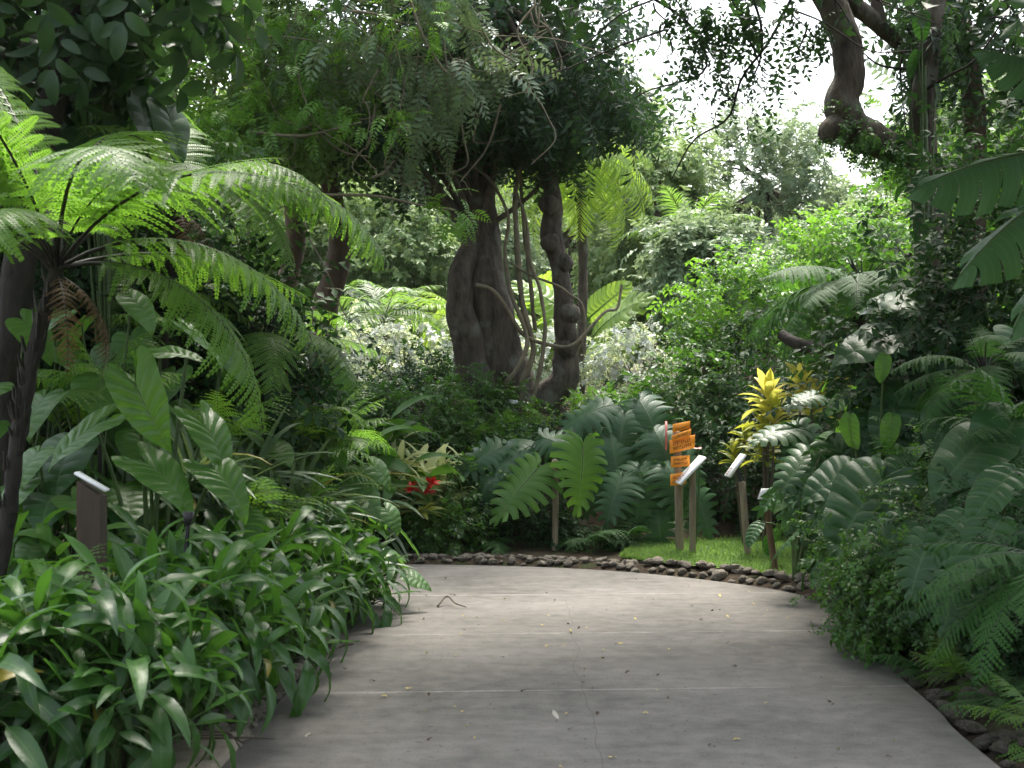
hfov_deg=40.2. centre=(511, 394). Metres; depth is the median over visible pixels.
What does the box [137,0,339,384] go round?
leaning tree
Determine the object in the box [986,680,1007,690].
border rock
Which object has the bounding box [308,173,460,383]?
broadleaf tree
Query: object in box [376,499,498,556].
mound shrub
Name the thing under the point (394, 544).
sword leaf plant
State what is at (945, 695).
border rock
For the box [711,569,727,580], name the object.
border rock
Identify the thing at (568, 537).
fern
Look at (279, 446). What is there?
leafy plant
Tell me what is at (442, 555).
border rock
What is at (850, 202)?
broadleaf tree
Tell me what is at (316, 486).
fern
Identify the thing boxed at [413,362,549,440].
mound shrub
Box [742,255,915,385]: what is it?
tree fern
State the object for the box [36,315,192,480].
fern
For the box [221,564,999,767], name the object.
path
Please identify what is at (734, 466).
label sign
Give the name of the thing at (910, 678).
border rock
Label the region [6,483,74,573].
ginger plant
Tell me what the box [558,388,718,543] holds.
split leaf plant
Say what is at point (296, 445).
sword leaf plant
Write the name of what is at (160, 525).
lance leaf plant
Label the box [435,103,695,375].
distant tree
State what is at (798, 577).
border rock
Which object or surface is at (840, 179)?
distant tree
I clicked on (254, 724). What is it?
border rock
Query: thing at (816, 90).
sky
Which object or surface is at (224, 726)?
border rock
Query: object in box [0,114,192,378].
undergrowth shrub
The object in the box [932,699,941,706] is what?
border rock
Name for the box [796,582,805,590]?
border rock
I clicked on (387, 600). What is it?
lance leaf plant
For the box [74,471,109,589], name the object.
label post
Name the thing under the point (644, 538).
fern
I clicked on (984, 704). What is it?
border rock
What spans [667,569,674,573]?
border rock
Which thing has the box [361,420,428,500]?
striped plant
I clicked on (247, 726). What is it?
border rock
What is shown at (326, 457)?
sword leaf plant
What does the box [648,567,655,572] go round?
border rock
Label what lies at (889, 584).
bank shrub
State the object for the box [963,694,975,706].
border rock
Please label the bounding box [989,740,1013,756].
border rock
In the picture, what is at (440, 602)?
fallen twig
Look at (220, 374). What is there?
heart leaf plant
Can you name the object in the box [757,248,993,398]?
bank shrub
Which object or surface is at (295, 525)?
lance leaf plant
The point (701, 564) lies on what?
border rock
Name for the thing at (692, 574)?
border rock
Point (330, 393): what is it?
undergrowth shrub
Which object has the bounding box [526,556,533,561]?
border rock
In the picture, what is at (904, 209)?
bank shrub
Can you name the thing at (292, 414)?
leafy plant
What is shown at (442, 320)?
short palm
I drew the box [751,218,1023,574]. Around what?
bank shrub
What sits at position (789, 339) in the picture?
fallen bough
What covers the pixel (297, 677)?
border rock
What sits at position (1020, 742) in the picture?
border rock
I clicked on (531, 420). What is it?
mound shrub
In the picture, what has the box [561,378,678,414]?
leafy shrub
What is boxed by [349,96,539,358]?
distant tree
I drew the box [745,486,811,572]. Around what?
leafy plant
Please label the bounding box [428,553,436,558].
border rock
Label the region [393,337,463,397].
leafy shrub
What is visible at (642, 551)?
grass
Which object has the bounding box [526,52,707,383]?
distant tree
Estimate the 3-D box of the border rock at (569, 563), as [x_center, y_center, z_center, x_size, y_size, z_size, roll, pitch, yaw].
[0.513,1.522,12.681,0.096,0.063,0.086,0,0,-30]
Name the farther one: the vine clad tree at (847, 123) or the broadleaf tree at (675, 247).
the broadleaf tree at (675, 247)
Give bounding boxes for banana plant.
[444,271,553,362]
[511,279,655,375]
[904,49,1023,341]
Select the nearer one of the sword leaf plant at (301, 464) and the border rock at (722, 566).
the sword leaf plant at (301, 464)
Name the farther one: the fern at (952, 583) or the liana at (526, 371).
the liana at (526, 371)
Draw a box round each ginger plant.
[0,491,149,592]
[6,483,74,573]
[6,520,161,574]
[301,377,414,545]
[312,394,464,539]
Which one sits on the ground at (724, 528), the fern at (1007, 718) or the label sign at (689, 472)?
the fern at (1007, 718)
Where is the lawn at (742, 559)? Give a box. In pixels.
[627,535,828,577]
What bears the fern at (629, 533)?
on the ground at (724, 528)
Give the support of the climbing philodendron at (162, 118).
attached to the shade tree at (56, 56)
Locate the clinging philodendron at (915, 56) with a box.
[894,9,959,324]
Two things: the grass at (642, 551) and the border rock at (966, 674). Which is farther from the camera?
the grass at (642, 551)
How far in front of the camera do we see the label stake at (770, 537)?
11.73 m
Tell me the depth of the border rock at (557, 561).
12.71 m
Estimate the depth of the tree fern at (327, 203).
9.30 m
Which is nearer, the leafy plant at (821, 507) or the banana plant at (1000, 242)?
the banana plant at (1000, 242)
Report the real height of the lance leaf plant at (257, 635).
1.051 m
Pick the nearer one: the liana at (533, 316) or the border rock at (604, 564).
the border rock at (604, 564)
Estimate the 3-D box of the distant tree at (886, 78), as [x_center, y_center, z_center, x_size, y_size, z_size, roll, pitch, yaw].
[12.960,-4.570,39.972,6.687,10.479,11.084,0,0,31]
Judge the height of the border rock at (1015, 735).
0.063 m
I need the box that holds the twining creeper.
[147,0,610,343]
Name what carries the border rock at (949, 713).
on the ground at (724, 528)
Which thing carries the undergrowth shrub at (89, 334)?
on the ground at (724, 528)
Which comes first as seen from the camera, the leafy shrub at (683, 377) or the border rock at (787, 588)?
the border rock at (787, 588)
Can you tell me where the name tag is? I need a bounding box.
[509,399,517,404]
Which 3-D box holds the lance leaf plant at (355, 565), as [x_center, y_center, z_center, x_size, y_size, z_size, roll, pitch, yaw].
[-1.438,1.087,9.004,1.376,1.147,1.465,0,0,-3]
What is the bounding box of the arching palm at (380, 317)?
[310,279,452,384]
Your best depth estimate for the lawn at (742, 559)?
12.57 m
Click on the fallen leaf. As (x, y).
(555, 714)
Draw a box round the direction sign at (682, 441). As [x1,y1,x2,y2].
[665,421,694,550]
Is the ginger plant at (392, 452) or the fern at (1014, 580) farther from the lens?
the ginger plant at (392, 452)
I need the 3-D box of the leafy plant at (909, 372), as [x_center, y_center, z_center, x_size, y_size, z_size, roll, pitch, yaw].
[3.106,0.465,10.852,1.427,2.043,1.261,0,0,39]
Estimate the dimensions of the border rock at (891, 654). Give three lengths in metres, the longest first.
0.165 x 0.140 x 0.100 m
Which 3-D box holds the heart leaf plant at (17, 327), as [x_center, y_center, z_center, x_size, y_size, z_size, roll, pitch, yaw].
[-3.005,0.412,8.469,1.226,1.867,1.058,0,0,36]
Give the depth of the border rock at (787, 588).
11.13 m
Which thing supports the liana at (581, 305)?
hanging from the leaning vine tree at (482, 328)
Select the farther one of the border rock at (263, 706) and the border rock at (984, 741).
the border rock at (263, 706)
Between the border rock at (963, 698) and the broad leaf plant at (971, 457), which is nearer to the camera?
the border rock at (963, 698)
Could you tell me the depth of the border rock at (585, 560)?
12.66 m
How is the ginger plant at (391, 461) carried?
on the ground at (724, 528)
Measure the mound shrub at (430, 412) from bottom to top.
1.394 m
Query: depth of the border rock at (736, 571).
11.82 m
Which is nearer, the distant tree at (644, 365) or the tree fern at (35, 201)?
the tree fern at (35, 201)
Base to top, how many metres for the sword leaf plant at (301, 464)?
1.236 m
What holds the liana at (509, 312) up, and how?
hanging from the leaning vine tree at (482, 328)
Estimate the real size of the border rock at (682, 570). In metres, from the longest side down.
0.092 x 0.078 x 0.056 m
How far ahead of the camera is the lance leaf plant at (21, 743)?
5.14 m
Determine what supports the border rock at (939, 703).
on the ground at (724, 528)
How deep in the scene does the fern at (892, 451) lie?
9.27 m
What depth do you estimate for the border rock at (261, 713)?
6.75 m
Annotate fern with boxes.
[0,67,320,582]
[12,112,393,401]
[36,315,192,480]
[74,261,256,505]
[146,279,396,427]
[159,476,368,595]
[172,391,293,484]
[254,405,381,492]
[278,385,395,488]
[301,466,377,554]
[398,494,489,543]
[426,421,496,461]
[442,512,540,554]
[480,409,531,445]
[525,506,597,553]
[558,515,639,553]
[589,507,664,551]
[601,509,688,548]
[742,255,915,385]
[868,435,914,458]
[871,648,962,683]
[878,541,1023,689]
[885,514,1023,677]
[888,325,1023,424]
[910,632,1023,703]
[913,363,1023,498]
[937,652,1023,719]
[952,671,1023,762]
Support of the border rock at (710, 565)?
on the lawn at (742, 559)
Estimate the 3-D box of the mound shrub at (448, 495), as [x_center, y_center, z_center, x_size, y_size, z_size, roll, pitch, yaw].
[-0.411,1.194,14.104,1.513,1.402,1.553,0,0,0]
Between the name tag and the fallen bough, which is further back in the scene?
the name tag
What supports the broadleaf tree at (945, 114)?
on the ground at (724, 528)
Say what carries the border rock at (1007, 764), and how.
on the ground at (724, 528)
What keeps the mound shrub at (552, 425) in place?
on the ground at (724, 528)
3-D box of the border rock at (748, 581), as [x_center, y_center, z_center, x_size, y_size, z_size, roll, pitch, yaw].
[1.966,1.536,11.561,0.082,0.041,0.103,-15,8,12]
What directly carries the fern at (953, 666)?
on the ground at (724, 528)
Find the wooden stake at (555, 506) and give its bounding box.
[552,459,558,550]
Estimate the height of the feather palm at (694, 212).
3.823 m
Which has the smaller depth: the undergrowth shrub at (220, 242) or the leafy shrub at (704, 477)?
the undergrowth shrub at (220, 242)
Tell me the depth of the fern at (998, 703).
6.71 m
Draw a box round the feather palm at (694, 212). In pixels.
[616,185,762,375]
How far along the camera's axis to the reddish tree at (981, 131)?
13.12 m
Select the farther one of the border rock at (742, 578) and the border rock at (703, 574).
the border rock at (703, 574)
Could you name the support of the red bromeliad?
on the ground at (724, 528)
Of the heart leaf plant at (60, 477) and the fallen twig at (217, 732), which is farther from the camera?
the heart leaf plant at (60, 477)
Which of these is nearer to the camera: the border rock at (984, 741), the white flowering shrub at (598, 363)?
the border rock at (984, 741)
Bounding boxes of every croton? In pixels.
[718,418,755,542]
[735,410,789,549]
[739,368,795,533]
[776,362,838,423]
[820,365,852,422]
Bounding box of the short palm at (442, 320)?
[393,290,453,361]
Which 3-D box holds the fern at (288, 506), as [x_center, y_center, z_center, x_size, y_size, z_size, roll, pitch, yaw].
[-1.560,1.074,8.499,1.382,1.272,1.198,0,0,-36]
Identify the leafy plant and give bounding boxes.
[1,445,111,595]
[19,308,84,540]
[56,311,187,533]
[186,369,243,436]
[196,476,329,603]
[254,410,347,531]
[258,439,346,582]
[297,439,406,562]
[305,476,374,592]
[311,456,431,603]
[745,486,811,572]
[770,500,826,572]
[773,377,884,513]
[801,452,931,590]
[885,328,951,390]
[897,399,972,466]
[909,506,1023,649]
[932,324,1023,408]
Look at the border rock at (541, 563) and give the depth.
12.73 m
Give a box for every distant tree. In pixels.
[154,50,375,359]
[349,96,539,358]
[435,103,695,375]
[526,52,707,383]
[633,179,747,376]
[733,216,801,371]
[752,150,871,364]
[854,58,1023,323]
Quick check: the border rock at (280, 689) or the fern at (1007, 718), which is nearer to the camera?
the fern at (1007, 718)
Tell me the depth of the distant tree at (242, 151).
40.30 m
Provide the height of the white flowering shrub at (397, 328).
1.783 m
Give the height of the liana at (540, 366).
2.514 m
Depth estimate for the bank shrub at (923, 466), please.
8.69 m
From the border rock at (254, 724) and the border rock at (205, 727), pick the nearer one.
the border rock at (205, 727)
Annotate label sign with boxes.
[675,455,705,551]
[724,453,750,553]
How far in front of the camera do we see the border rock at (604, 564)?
12.51 m
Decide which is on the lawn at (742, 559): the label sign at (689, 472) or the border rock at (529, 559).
the label sign at (689, 472)
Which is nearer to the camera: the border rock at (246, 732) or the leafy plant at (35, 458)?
the border rock at (246, 732)
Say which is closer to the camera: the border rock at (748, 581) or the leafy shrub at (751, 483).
the border rock at (748, 581)
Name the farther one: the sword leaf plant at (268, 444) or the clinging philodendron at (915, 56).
the clinging philodendron at (915, 56)
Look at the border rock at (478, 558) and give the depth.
12.87 m
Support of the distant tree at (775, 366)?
on the ground at (724, 528)
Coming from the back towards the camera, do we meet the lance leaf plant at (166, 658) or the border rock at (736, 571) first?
the border rock at (736, 571)
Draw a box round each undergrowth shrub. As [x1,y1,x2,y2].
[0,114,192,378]
[0,123,318,529]
[0,215,202,541]
[62,47,271,344]
[88,215,430,500]
[102,223,306,363]
[293,366,444,478]
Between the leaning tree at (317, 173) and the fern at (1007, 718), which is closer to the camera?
the fern at (1007, 718)
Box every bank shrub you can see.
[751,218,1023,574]
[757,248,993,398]
[774,484,867,633]
[788,511,954,668]
[807,62,1023,353]
[809,492,967,668]
[818,414,966,555]
[837,462,1023,669]
[850,91,1023,454]
[911,467,1023,702]
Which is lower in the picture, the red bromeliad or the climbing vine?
the red bromeliad
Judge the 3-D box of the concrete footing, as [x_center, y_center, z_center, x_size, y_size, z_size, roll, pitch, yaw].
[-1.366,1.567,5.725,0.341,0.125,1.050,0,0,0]
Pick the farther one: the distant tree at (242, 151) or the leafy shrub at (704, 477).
the distant tree at (242, 151)
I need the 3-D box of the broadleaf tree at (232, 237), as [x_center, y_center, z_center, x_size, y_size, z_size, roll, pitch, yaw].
[-6.857,-3.154,26.746,5.955,7.260,4.695,0,0,0]
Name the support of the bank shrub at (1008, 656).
on the ground at (724, 528)
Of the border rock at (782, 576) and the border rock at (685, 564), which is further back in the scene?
the border rock at (685, 564)
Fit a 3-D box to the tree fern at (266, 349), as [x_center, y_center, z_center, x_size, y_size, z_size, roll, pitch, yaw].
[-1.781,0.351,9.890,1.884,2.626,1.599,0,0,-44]
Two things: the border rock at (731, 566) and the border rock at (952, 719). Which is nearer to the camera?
the border rock at (952, 719)
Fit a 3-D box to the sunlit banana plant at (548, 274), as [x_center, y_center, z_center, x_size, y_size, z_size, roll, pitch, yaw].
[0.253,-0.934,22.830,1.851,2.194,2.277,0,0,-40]
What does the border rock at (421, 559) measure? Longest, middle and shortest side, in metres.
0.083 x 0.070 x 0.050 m
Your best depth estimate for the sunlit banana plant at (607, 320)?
21.89 m
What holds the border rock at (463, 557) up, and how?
on the ground at (724, 528)
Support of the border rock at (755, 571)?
on the ground at (724, 528)
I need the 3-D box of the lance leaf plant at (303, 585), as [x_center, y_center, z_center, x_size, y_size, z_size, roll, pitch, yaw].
[-1.462,1.119,7.238,1.339,1.031,1.399,0,0,-16]
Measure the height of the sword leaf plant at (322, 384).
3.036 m
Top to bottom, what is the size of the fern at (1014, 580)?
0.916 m
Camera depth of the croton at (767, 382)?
12.86 m
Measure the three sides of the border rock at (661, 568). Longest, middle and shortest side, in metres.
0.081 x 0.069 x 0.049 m
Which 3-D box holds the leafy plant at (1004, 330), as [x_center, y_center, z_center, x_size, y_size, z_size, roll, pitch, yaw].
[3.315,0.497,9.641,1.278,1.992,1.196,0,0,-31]
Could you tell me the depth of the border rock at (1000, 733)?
6.25 m
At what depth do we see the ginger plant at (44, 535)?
7.30 m
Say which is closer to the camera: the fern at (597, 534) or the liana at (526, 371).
the fern at (597, 534)
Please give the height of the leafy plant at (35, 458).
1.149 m
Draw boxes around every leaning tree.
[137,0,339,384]
[172,0,415,394]
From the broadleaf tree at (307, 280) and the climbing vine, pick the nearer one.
the climbing vine
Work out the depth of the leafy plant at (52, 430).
8.83 m
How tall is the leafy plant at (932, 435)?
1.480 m
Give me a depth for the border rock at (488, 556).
12.93 m
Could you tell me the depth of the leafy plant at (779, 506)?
10.88 m
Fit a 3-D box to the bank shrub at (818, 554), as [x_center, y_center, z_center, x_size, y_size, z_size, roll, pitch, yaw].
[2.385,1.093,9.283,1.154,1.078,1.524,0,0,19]
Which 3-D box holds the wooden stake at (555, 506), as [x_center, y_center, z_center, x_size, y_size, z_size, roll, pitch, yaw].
[0.418,1.110,13.550,0.065,0.982,0.062,0,0,-22]
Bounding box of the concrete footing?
[172,732,240,767]
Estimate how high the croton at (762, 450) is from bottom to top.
1.433 m
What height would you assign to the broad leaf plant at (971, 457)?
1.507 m
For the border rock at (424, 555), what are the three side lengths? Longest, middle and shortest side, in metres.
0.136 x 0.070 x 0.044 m
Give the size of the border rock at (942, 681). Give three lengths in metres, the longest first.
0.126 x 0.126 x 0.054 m
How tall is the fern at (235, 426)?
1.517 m
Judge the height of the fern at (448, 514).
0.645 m
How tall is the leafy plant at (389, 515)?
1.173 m
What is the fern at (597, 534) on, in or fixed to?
on the ground at (724, 528)
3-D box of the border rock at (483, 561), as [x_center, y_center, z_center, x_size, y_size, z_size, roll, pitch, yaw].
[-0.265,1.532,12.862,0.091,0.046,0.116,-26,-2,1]
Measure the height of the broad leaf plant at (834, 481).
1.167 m
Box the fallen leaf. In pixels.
[552,710,558,718]
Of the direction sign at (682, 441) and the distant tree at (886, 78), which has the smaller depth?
the direction sign at (682, 441)
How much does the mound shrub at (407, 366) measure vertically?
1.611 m
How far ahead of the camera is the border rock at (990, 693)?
6.83 m
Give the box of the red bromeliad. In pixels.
[399,477,443,519]
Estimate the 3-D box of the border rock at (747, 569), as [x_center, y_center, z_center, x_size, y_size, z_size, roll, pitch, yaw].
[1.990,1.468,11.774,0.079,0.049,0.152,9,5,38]
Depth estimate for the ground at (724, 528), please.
12.96 m
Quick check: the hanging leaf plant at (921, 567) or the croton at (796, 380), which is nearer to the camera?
the hanging leaf plant at (921, 567)
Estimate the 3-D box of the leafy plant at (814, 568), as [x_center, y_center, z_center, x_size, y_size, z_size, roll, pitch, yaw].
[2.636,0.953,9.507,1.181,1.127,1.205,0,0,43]
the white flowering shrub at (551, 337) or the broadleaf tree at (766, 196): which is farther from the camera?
the broadleaf tree at (766, 196)
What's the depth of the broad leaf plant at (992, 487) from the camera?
7.51 m
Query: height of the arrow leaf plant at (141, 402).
2.008 m
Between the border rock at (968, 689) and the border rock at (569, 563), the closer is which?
the border rock at (968, 689)
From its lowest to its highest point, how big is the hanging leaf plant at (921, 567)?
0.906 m
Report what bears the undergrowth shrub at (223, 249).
on the ground at (724, 528)
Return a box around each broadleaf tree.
[147,100,308,321]
[205,162,381,333]
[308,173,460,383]
[390,169,550,369]
[495,136,627,369]
[562,89,761,392]
[609,197,813,397]
[681,84,864,389]
[782,188,953,316]
[861,47,1023,327]
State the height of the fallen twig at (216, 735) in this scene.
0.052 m
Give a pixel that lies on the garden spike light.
(188, 516)
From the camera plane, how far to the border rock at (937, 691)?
7.23 m
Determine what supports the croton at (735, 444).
on the ground at (724, 528)
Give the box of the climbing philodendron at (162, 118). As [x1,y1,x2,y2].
[55,9,189,368]
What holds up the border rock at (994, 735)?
on the ground at (724, 528)
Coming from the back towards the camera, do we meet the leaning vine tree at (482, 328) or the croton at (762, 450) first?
the leaning vine tree at (482, 328)
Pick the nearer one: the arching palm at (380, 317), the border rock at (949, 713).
the border rock at (949, 713)
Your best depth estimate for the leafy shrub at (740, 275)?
17.20 m
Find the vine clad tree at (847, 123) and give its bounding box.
[318,0,1023,328]
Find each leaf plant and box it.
[0,308,112,535]
[0,531,255,767]
[0,543,150,741]
[0,554,124,607]
[0,560,154,767]
[7,412,200,574]
[26,289,199,535]
[48,314,248,539]
[59,501,242,678]
[68,509,263,558]
[88,526,309,747]
[101,417,292,546]
[122,515,358,716]
[159,499,332,643]
[160,342,273,548]
[192,285,432,461]
[195,505,365,658]
[199,397,340,520]
[223,395,399,595]
[253,402,362,500]
[259,477,393,633]
[266,439,397,548]
[287,477,416,618]
[303,516,419,628]
[319,434,448,561]
[447,427,568,519]
[489,430,607,526]
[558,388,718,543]
[747,389,847,580]
[802,455,928,564]
[831,288,945,457]
[839,353,900,459]
[847,509,972,638]
[923,462,1023,646]
[926,402,1023,524]
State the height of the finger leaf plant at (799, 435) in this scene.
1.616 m
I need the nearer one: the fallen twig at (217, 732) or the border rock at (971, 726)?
the fallen twig at (217, 732)
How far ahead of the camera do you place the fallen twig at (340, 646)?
8.31 m
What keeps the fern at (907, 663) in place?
on the ground at (724, 528)
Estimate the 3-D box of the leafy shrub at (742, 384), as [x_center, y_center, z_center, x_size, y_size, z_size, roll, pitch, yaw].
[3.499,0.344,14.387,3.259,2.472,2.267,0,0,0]
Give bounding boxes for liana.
[469,164,529,407]
[475,283,622,348]
[510,261,585,355]
[512,129,535,407]
[514,90,536,329]
[515,190,546,404]
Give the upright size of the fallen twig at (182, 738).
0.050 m
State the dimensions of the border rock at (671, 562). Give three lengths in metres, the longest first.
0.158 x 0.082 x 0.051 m
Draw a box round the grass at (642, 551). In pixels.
[619,533,809,575]
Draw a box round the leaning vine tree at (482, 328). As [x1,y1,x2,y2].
[298,0,698,411]
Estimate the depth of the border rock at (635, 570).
12.32 m
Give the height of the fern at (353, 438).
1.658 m
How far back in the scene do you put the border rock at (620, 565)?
12.43 m
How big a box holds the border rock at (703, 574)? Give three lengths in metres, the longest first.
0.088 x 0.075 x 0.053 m
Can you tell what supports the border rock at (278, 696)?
on the ground at (724, 528)
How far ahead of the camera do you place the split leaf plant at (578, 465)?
13.47 m
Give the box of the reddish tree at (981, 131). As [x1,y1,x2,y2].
[948,0,1005,331]
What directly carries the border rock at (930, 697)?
on the ground at (724, 528)
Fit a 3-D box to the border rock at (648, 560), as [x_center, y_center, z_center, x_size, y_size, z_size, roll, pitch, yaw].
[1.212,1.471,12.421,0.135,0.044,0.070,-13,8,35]
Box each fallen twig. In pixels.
[172,730,240,748]
[172,733,244,743]
[180,737,274,739]
[296,644,353,654]
[437,595,465,606]
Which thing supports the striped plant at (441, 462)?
on the ground at (724, 528)
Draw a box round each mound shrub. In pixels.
[340,351,466,452]
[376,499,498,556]
[390,373,510,457]
[399,443,530,545]
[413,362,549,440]
[414,485,592,550]
[417,400,564,487]
[455,403,602,489]
[509,388,617,439]
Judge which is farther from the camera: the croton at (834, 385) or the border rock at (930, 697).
the croton at (834, 385)
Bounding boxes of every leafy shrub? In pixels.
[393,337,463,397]
[549,400,753,521]
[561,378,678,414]
[612,317,765,461]
[646,235,837,400]
[651,271,833,441]
[683,369,839,536]
[689,313,851,506]
[755,191,913,384]
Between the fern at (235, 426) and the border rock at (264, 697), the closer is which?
the border rock at (264, 697)
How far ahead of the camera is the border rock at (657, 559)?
12.37 m
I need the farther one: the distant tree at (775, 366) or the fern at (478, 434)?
the distant tree at (775, 366)
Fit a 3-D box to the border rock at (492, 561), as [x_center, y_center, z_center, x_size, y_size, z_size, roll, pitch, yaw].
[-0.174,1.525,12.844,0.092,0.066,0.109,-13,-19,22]
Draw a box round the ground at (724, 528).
[2,368,1023,767]
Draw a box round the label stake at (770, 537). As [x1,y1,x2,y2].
[757,488,778,569]
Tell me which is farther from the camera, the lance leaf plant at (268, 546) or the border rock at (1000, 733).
the lance leaf plant at (268, 546)
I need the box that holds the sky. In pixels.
[35,0,1023,367]
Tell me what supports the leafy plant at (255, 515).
on the ground at (724, 528)
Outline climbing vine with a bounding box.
[237,0,562,248]
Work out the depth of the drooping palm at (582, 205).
19.87 m
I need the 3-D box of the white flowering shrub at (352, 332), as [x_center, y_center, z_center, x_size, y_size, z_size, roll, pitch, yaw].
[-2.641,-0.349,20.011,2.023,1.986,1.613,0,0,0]
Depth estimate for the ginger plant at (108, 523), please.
7.92 m
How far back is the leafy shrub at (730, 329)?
16.29 m
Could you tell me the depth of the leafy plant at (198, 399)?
9.60 m
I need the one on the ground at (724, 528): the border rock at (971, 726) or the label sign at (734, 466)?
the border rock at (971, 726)
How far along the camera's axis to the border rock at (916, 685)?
7.54 m
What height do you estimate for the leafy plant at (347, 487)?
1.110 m
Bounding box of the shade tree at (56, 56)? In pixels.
[0,0,283,485]
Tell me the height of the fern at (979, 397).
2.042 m
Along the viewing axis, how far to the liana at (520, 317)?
16.14 m
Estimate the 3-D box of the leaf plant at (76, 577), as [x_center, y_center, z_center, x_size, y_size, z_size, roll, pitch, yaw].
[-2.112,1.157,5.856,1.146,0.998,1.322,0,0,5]
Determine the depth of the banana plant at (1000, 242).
7.69 m
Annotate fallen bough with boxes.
[777,330,879,383]
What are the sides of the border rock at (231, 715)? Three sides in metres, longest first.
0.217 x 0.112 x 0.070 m
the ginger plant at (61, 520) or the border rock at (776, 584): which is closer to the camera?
the ginger plant at (61, 520)
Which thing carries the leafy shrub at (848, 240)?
on the ground at (724, 528)
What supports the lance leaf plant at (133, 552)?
on the ground at (724, 528)
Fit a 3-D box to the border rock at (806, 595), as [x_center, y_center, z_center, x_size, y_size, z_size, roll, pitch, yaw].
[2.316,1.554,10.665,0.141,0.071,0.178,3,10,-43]
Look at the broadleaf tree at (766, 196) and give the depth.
28.36 m
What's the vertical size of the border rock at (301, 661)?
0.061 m
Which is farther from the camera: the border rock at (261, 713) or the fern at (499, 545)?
the fern at (499, 545)
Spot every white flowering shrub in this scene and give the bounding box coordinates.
[298,299,386,387]
[338,317,453,398]
[518,304,595,397]
[577,310,720,396]
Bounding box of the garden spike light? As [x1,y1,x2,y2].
[183,511,194,551]
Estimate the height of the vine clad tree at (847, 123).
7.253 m
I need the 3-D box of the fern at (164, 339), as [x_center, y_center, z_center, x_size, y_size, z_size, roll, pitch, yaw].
[-2.244,0.359,9.225,1.187,2.481,1.080,0,0,-25]
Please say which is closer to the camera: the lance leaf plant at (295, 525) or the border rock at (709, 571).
the lance leaf plant at (295, 525)
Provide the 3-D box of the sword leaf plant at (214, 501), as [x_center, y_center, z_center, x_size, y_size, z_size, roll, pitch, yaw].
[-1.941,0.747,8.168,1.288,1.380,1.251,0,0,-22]
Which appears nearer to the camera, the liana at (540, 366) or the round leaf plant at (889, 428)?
the round leaf plant at (889, 428)
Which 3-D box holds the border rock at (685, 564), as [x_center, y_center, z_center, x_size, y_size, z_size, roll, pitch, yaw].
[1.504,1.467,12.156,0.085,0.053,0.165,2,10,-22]
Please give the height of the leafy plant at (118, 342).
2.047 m
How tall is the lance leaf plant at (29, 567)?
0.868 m
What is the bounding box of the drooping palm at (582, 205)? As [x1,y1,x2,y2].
[495,129,654,396]
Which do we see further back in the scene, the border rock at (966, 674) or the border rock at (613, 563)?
the border rock at (613, 563)
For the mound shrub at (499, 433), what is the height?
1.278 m
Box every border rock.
[189,718,219,730]
[212,707,229,718]
[215,706,234,718]
[219,722,230,731]
[230,727,254,740]
[231,723,251,729]
[234,706,259,723]
[246,719,257,728]
[253,699,266,710]
[254,692,266,701]
[255,708,266,721]
[274,686,286,697]
[276,692,282,703]
[285,663,302,681]
[286,670,299,681]
[293,659,304,664]
[417,553,428,558]
[417,557,424,562]
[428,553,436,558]
[437,554,446,557]
[460,555,466,560]
[474,555,483,561]
[479,558,487,564]
[484,554,492,558]
[488,558,497,564]
[507,558,515,563]
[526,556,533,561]
[537,560,545,565]
[543,555,551,560]
[546,559,553,565]
[554,559,562,564]
[563,560,572,566]
[582,557,589,562]
[601,561,608,566]
[608,560,619,565]
[616,563,624,568]
[625,562,634,569]
[630,567,639,572]
[643,558,652,562]
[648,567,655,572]
[652,556,663,563]
[658,565,665,570]
[665,559,677,564]
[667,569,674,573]
[678,568,687,573]
[680,561,691,567]
[688,572,696,576]
[695,560,709,569]
[699,571,707,577]
[707,562,715,568]
[707,568,716,573]
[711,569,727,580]
[719,564,727,569]
[725,564,741,569]
[731,569,747,573]
[738,575,747,581]
[743,567,753,572]
[745,578,754,584]
[751,569,759,573]
[756,576,767,583]
[762,569,778,575]
[773,582,781,587]
[774,573,790,579]
[782,585,795,592]
[794,572,808,581]
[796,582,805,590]
[804,593,821,600]
[883,653,905,666]
[894,667,917,682]
[908,676,926,686]
[908,679,927,689]
[924,688,944,694]
[925,694,938,701]
[927,674,949,684]
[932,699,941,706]
[935,700,956,719]
[937,691,954,699]
[940,665,962,679]
[945,709,957,718]
[949,709,972,725]
[954,720,987,733]
[956,693,966,702]
[958,686,978,694]
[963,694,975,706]
[965,668,975,676]
[970,698,987,705]
[971,733,994,750]
[974,686,1001,702]
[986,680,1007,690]
[989,731,998,738]
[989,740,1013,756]
[995,729,1012,738]
[998,737,1014,743]
[999,760,1016,767]
[1010,728,1023,740]
[1017,737,1023,746]
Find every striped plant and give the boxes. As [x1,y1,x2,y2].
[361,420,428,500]
[370,439,470,528]
[397,444,484,515]
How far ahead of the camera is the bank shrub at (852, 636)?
8.15 m
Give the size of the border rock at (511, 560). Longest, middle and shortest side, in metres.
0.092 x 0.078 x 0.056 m
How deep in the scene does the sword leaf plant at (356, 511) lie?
9.69 m
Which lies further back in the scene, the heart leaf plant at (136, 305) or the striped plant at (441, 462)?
the striped plant at (441, 462)
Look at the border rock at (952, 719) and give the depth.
6.70 m
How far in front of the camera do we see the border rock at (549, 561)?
12.73 m
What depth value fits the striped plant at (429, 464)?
13.84 m
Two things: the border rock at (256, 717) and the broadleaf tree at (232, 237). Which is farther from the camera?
the broadleaf tree at (232, 237)
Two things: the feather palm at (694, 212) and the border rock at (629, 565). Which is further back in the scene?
the feather palm at (694, 212)
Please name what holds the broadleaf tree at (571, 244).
on the ground at (724, 528)

